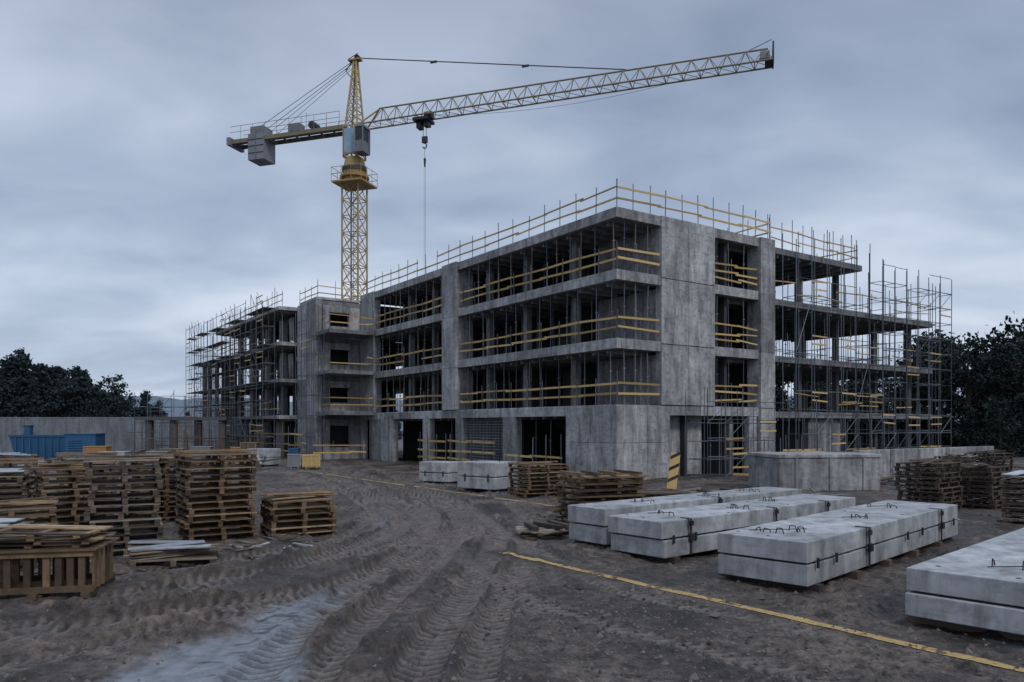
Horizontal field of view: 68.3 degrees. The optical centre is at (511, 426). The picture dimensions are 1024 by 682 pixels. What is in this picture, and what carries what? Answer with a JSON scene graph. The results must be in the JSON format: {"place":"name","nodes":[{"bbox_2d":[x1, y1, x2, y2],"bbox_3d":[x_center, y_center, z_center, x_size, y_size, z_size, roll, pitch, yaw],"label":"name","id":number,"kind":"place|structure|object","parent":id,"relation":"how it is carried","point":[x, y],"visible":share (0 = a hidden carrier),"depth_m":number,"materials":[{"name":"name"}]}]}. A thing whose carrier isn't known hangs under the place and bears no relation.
{"place":"outdoors","nodes":[
{"label":"outdoors","id":0,"kind":"place"},
{"bbox_2d":[23,425,33,434],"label":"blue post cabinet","id":1,"kind":"object","parent":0,"point":[28,429],"visible":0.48,"depth_m":61.25,"materials":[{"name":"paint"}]},
{"bbox_2d":[0,431,1023,681],"bbox_3d":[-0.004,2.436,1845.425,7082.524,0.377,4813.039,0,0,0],"label":"ground","id":2,"kind":"structure","parent":0,"point":[272,631],"depth_m":10.18,"materials":[{"name":"brown soil"}]},
{"bbox_2d":[0,468,33,518],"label":"pallet stack","id":3,"kind":"object","parent":2,"relation":"on","point":[24,480],"visible":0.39,"depth_m":16.87,"materials":[{"name":"brown wood"}]},
{"bbox_2d":[0,518,36,574],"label":"pallet stack","id":4,"kind":"object","parent":2,"relation":"on","point":[7,521],"visible":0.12,"depth_m":13.10,"materials":[{"name":"brown wood"}]},
{"bbox_2d":[0,452,36,497],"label":"pallet stack","id":5,"kind":"object","parent":2,"relation":"on","point":[2,455],"visible":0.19,"depth_m":21.99,"materials":[{"name":"brown wood"}]},
{"bbox_2d":[0,458,44,518],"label":"pallet stack","id":6,"kind":"object","parent":2,"relation":"on","point":[8,464],"visible":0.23,"depth_m":19.48,"materials":[{"name":"brown wood"}]},
{"bbox_2d":[0,496,58,560],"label":"pallet stack","id":7,"kind":"object","parent":2,"relation":"on","point":[12,506],"visible":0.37,"depth_m":14.45,"materials":[{"name":"brown wood"}]},
{"bbox_2d":[8,435,64,459],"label":"blue skip","id":8,"kind":"object","parent":2,"relation":"on","point":[47,446],"visible":0.51,"depth_m":52.40,"materials":[{"name":"paint"}]},
{"bbox_2d":[0,524,119,599],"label":"timber crate","id":9,"kind":"object","parent":2,"relation":"on","point":[70,550],"visible":0.99,"depth_m":11.09,"materials":[{"name":"brown wood"}]},
{"bbox_2d":[31,462,113,524],"bbox_3d":[-9.887,1.664,16.993,1.605,1.708,1.331,0,0,-38],"label":"pallet stack","id":10,"kind":"object","parent":2,"relation":"on","point":[71,515],"visible":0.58,"depth_m":16.72,"materials":[{"name":"brown wood"}]},
{"bbox_2d":[64,433,105,457],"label":"generator","id":11,"kind":"object","parent":2,"relation":"on","point":[75,442],"visible":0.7,"depth_m":51.23,"materials":[{"name":"blue paint"}]},
{"bbox_2d":[54,452,118,520],"bbox_3d":[-11.298,1.585,20.009,1.514,1.807,1.270,0,0,-32],"label":"pallet stack","id":12,"kind":"object","parent":2,"relation":"on","point":[61,455],"visible":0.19,"depth_m":19.71,"materials":[{"name":"brown wood"}]},
{"bbox_2d":[62,458,117,506],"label":"pallet stack","id":13,"kind":"object","parent":2,"relation":"on","point":[80,470],"visible":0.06,"depth_m":22.79,"materials":[{"name":"brown wood"}]},
{"bbox_2d":[83,446,111,457],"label":"timber box","id":14,"kind":"object","parent":2,"relation":"on","point":[95,448],"visible":0.39,"depth_m":50.51,"materials":[{"name":"orange wood"}]},
{"bbox_2d":[103,451,130,462],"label":"tool chest","id":15,"kind":"object","parent":2,"relation":"on","point":[124,452],"visible":0.13,"depth_m":49.11,"materials":[{"name":"grey metal"}]},
{"bbox_2d":[0,417,244,453],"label":"metal fence","id":16,"kind":"object","parent":2,"relation":"on","point":[119,436],"visible":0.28,"depth_m":68.29,"materials":[{"name":"grey metal"}]},
{"bbox_2d":[83,454,164,558],"bbox_3d":[-7.763,1.553,15.104,1.427,1.954,1.209,0,0,-28],"label":"pallet stack","id":17,"kind":"object","parent":2,"relation":"on","point":[128,528],"visible":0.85,"depth_m":14.88,"materials":[{"name":"brown wood"}]},
{"bbox_2d":[146,451,170,453],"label":"tool chest","id":18,"kind":"object","parent":2,"relation":"on","point":[154,452],"visible":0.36,"depth_m":46.59,"materials":[{"name":"grey metal"}]},
{"bbox_2d":[143,455,176,506],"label":"pallet stack","id":19,"kind":"object","parent":2,"relation":"on","point":[163,480],"depth_m":22.77,"materials":[{"name":"brown wood"}]},
{"bbox_2d":[128,453,192,520],"bbox_3d":[-9.467,1.641,20.423,1.519,1.820,1.239,0,0,-40],"label":"pallet stack","id":20,"kind":"object","parent":2,"relation":"on","point":[166,511],"visible":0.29,"depth_m":20.06,"materials":[{"name":"brown wood"}]},
{"bbox_2d":[157,448,184,452],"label":"timber box","id":21,"kind":"object","parent":2,"relation":"on","point":[173,450],"visible":0.36,"depth_m":51.63,"materials":[{"name":"brown wood"}]},
{"bbox_2d":[123,540,222,566],"bbox_3d":[-6.246,2.341,13.983,1.664,0.388,1.074,0,0,-22],"label":"loose pallet","id":22,"kind":"object","parent":2,"relation":"on","point":[173,552],"visible":0.98,"depth_m":13.75,"materials":[{"name":"grey wood"}]},
{"bbox_2d":[134,388,232,452],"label":"column formwork","id":23,"kind":"object","parent":2,"relation":"on","point":[149,424],"depth_m":62.89,"materials":[{"name":"metal"}]},
{"bbox_2d":[130,424,266,450],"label":"rebar starters","id":24,"kind":"object","parent":2,"relation":"on","point":[199,438],"visible":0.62,"depth_m":57.18,"materials":[{"name":"metal"}]},
{"bbox_2d":[0,347,402,439],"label":"tree line","id":25,"kind":"object","parent":2,"relation":"on","point":[40,390],"visible":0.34,"depth_m":114.69,"materials":[{"name":"green plant"}]},
{"bbox_2d":[172,454,232,517],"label":"pallet stack","id":26,"kind":"object","parent":2,"relation":"on","point":[177,475],"visible":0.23,"depth_m":19.29,"materials":[{"name":"brown wood"}]},
{"bbox_2d":[190,446,214,458],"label":"tool chest","id":27,"kind":"object","parent":2,"relation":"on","point":[202,448],"visible":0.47,"depth_m":49.57,"materials":[{"name":"grey metal"}]},
{"bbox_2d":[173,449,259,539],"bbox_3d":[-6.612,1.497,16.902,1.615,1.962,1.336,0,0,-34],"label":"pallet stack","id":28,"kind":"object","parent":2,"relation":"on","point":[214,511],"visible":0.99,"depth_m":16.72,"materials":[{"name":"brown wood"}]},
{"bbox_2d":[240,442,259,456],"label":"timber box","id":29,"kind":"object","parent":2,"relation":"on","point":[247,445],"visible":0.3,"depth_m":48.60,"materials":[{"name":"brown wood"}]},
{"bbox_2d":[247,447,280,466],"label":"concrete block","id":30,"kind":"object","parent":2,"relation":"on","point":[267,453],"depth_m":46.97,"materials":[{"name":"concrete"}]},
{"bbox_2d":[287,454,300,468],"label":"tool chest","id":31,"kind":"object","parent":2,"relation":"on","point":[293,460],"visible":1,"depth_m":44.31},
{"bbox_2d":[288,448,300,453],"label":"blue crate","id":32,"kind":"object","parent":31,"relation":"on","point":[293,450],"visible":0.4,"depth_m":49.70,"materials":[{"name":"paint"}]},
{"bbox_2d":[260,490,337,535],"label":"pallet stack","id":33,"kind":"object","parent":2,"relation":"on","point":[297,512],"visible":0.96,"depth_m":17.29,"materials":[{"name":"brown wood"}]},
{"bbox_2d":[301,454,320,468],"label":"yellow crate","id":34,"kind":"object","parent":2,"relation":"on","point":[310,460],"visible":1,"depth_m":44.66,"materials":[{"name":"yellow plastic"}]},
{"bbox_2d":[299,470,554,505],"bbox_3d":[-5.700,2.489,33.650,0.190,0.040,25.216,0,0,-35],"label":"painted line","id":35,"kind":"object","parent":2,"relation":"on","point":[436,489],"visible":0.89,"depth_m":29.29,"materials":[{"name":"paint"}]},
{"bbox_2d":[419,458,461,483],"bbox_3d":[-3.100,1.962,33.200,1.600,1.077,1.260,0,0,30],"label":"concrete block","id":36,"kind":"object","parent":2,"relation":"on","point":[443,472],"depth_m":32.67,"materials":[{"name":"concrete"}]},
{"bbox_2d":[466,417,502,460],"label":"rebar mesh","id":37,"kind":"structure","parent":2,"relation":"on","point":[489,435],"depth_m":43.98,"materials":[{"name":"grey metal"}]},
{"bbox_2d":[457,458,517,491],"bbox_3d":[-0.950,1.877,29.500,1.850,1.247,1.560,0,0,35],"label":"concrete block","id":38,"kind":"object","parent":2,"relation":"on","point":[485,474],"depth_m":28.87,"materials":[{"name":"concrete"}]},
{"bbox_2d":[226,39,773,456],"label":"tower crane","id":39,"kind":"object","parent":2,"relation":"on","point":[260,142],"visible":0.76,"depth_m":60.81,"materials":[{"name":"yellow paint"}]},
{"bbox_2d":[1,482,1023,681],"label":"stones","id":40,"kind":"object","parent":2,"relation":"on","point":[693,676],"visible":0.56,"depth_m":8.84,"materials":[{"name":"grey stone"}]},
{"bbox_2d":[12,449,1023,495],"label":"construction debris","id":41,"kind":"object","parent":2,"relation":"on","point":[890,482],"visible":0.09,"depth_m":40.52,"materials":[{"name":"brown wood"}]},
{"bbox_2d":[202,206,839,479],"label":"walls and pillars","id":42,"kind":"structure","parent":2,"relation":"on","point":[623,440],"depth_m":39.83,"materials":[{"name":"concrete"}]},
{"bbox_2d":[571,228,708,464],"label":"form tie holes","id":43,"kind":"object","parent":42,"relation":"attached to","point":[667,373],"visible":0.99,"depth_m":36.46,"materials":[{"name":"concrete"}]},
{"bbox_2d":[34,515,1014,574],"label":"wood scraps","id":44,"kind":"object","parent":2,"relation":"on","point":[260,544],"visible":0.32,"depth_m":15.80,"materials":[{"name":"brown wood"}]},
{"bbox_2d":[507,461,568,497],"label":"pallet stack","id":45,"kind":"object","parent":2,"relation":"on","point":[534,483],"visible":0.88,"depth_m":26.97,"materials":[{"name":"brown wood"}]},
{"bbox_2d":[515,519,570,539],"bbox_3d":[0.932,2.365,17.302,1.719,0.301,1.436,0,0,-25],"label":"plank pile","id":46,"kind":"object","parent":2,"relation":"on","point":[549,530],"visible":0.71,"depth_m":16.96,"materials":[{"name":"brown wood"}]},
{"bbox_2d":[222,243,910,475],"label":"interior walls","id":47,"kind":"structure","parent":2,"relation":"on","point":[412,430],"depth_m":46.43,"materials":[{"name":"concrete"}]},
{"bbox_2d":[198,219,931,421],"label":"floor slabs","id":48,"kind":"structure","parent":47,"relation":"on","point":[604,233],"depth_m":45.66,"materials":[{"name":"concrete"}]},
{"bbox_2d":[220,219,916,473],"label":"shoring props","id":49,"kind":"object","parent":2,"relation":"on","point":[591,315],"visible":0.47,"depth_m":43.60,"materials":[{"name":"metal"}]},
{"bbox_2d":[288,317,293,377],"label":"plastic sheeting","id":50,"kind":"object","parent":49,"relation":"attached to","point":[291,329],"visible":0.85,"depth_m":62.20,"materials":[{"name":"grey plastic"}]},
{"bbox_2d":[186,227,951,479],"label":"scaffolding","id":51,"kind":"object","parent":2,"relation":"on","point":[256,313],"visible":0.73,"depth_m":47.89,"materials":[{"name":"metal"}]},
{"bbox_2d":[200,178,941,481],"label":"guard railing","id":52,"kind":"object","parent":2,"relation":"on","point":[617,393],"visible":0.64,"depth_m":41.87,"materials":[{"name":"metal"}]},
{"bbox_2d":[552,469,650,521],"bbox_3d":[2.318,1.845,19.687,2.468,1.343,1.582,0,0,-20],"label":"timber pile","id":53,"kind":"object","parent":2,"relation":"on","point":[592,486],"visible":0.65,"depth_m":19.38,"materials":[{"name":"brown wood"}]},
{"bbox_2d":[642,490,688,497],"bbox_3d":[4.378,2.276,24.505,2.938,0.306,2.104,0,0,-10],"label":"plank pile","id":54,"kind":"object","parent":2,"relation":"on","point":[654,493],"visible":0.27,"depth_m":24.36,"materials":[{"name":"brown wood"}]},
{"bbox_2d":[666,451,680,489],"bbox_3d":[5.482,1.683,26.028,0.669,1.641,0.350,0,0,-6],"label":"hazard marker","id":55,"kind":"object","parent":2,"relation":"on","point":[673,470],"visible":0.67,"depth_m":25.99,"materials":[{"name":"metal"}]},
{"bbox_2d":[568,487,801,545],"bbox_3d":[4.455,2.052,17.973,7.646,0.997,1.245,0,0,-40],"label":"concrete slab stack","id":56,"kind":"object","parent":2,"relation":"on","point":[588,523],"visible":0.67,"depth_m":16.09,"materials":[{"name":"concrete"}]},
{"bbox_2d":[683,487,751,493],"bbox_3d":[7.280,2.304,25.492,3.809,0.287,2.224,0,0,-30],"label":"plank pile","id":57,"kind":"object","parent":2,"relation":"on","point":[700,490],"visible":0.08,"depth_m":25.80,"materials":[{"name":"brown wood"}]},
{"bbox_2d":[608,494,854,563],"bbox_3d":[5.158,2.089,16.569,7.441,0.922,1.485,0,0,-40],"label":"concrete slab stack","id":58,"kind":"object","parent":2,"relation":"on","point":[671,536],"visible":0.8,"depth_m":14.65,"materials":[{"name":"concrete"}]},
{"bbox_2d":[500,552,1023,671],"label":"painted line","id":59,"kind":"object","parent":2,"relation":"on","point":[931,649],"visible":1,"depth_m":9.64,"materials":[{"name":"paint"}]},
{"bbox_2d":[747,452,881,490],"bbox_3d":[12.101,1.790,30.395,4.300,1.420,2.710,0,0,-8],"label":"concrete tank","id":60,"kind":"object","parent":2,"relation":"on","point":[835,471],"visible":0.88,"depth_m":29.18,"materials":[{"name":"grey concrete"}]},
{"bbox_2d":[718,500,957,592],"bbox_3d":[6.576,2.085,14.396,1.645,0.929,7.690,0,0,45],"label":"concrete slab stack","id":61,"kind":"object","parent":2,"relation":"on","point":[810,552],"visible":0.98,"depth_m":12.39,"materials":[{"name":"concrete"}]},
{"bbox_2d":[775,315,1023,457],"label":"tree line","id":62,"kind":"object","parent":2,"relation":"on","point":[1000,433],"visible":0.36,"depth_m":74.25,"materials":[{"name":"green plant"}]},
{"bbox_2d":[878,352,936,444],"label":"deciduous tree","id":63,"kind":"object","parent":2,"relation":"on","point":[901,379],"visible":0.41,"depth_m":73.47,"materials":[{"name":"green plant"}]},
{"bbox_2d":[853,446,993,480],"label":"concrete wall","id":64,"kind":"structure","parent":2,"relation":"on","point":[890,459],"depth_m":35.19,"materials":[{"name":"grey concrete"}]},
{"bbox_2d":[894,458,962,508],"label":"pallet stack","id":65,"kind":"object","parent":2,"relation":"on","point":[937,489],"visible":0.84,"depth_m":22.76,"materials":[{"name":"brown wood"}]},
{"bbox_2d":[934,453,977,475],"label":"pallet stack","id":66,"kind":"object","parent":2,"relation":"on","point":[959,458],"visible":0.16,"depth_m":33.73,"materials":[{"name":"brown wood"}]},
{"bbox_2d":[905,528,1023,640],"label":"concrete slab stack","id":67,"kind":"object","parent":2,"relation":"on","point":[978,587],"visible":1,"depth_m":9.31,"materials":[{"name":"concrete"}]},
{"bbox_2d":[943,463,998,493],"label":"pallet stack","id":68,"kind":"object","parent":2,"relation":"on","point":[968,478],"visible":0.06,"depth_m":27.43,"materials":[{"name":"brown wood"}]},
{"bbox_2d":[923,332,1020,446],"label":"deciduous tree","id":69,"kind":"object","parent":2,"relation":"on","point":[957,379],"visible":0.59,"depth_m":69.74,"materials":[{"name":"green plant"}]},
{"bbox_2d":[947,463,1010,509],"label":"pallet stack","id":70,"kind":"object","parent":2,"relation":"on","point":[975,487],"visible":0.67,"depth_m":23.22,"materials":[{"name":"brown wood"}]},
{"bbox_2d":[963,449,1013,478],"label":"pallet stack","id":71,"kind":"object","parent":2,"relation":"on","point":[989,459],"visible":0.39,"depth_m":35.12,"materials":[{"name":"brown wood"}]},
{"bbox_2d":[967,310,1023,446],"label":"deciduous tree","id":72,"kind":"object","parent":2,"relation":"on","point":[1002,355],"visible":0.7,"depth_m":66.38,"materials":[{"name":"green plant"}]},
{"bbox_2d":[997,470,1023,524],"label":"pallet stack","id":73,"kind":"object","parent":2,"relation":"on","point":[1014,506],"visible":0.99,"depth_m":19.48,"materials":[{"name":"brown wood"}]},
{"bbox_2d":[0,0,1023,401],"label":"sky","id":74,"kind":"structure","parent":0,"point":[129,220],"materials":[{"name":"grey"}]},
{"bbox_2d":[124,396,964,430],"bbox_3d":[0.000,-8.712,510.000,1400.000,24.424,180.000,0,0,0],"label":"hills","id":75,"kind":"structure","parent":0,"point":[176,410],"depth_m":444.20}
]}

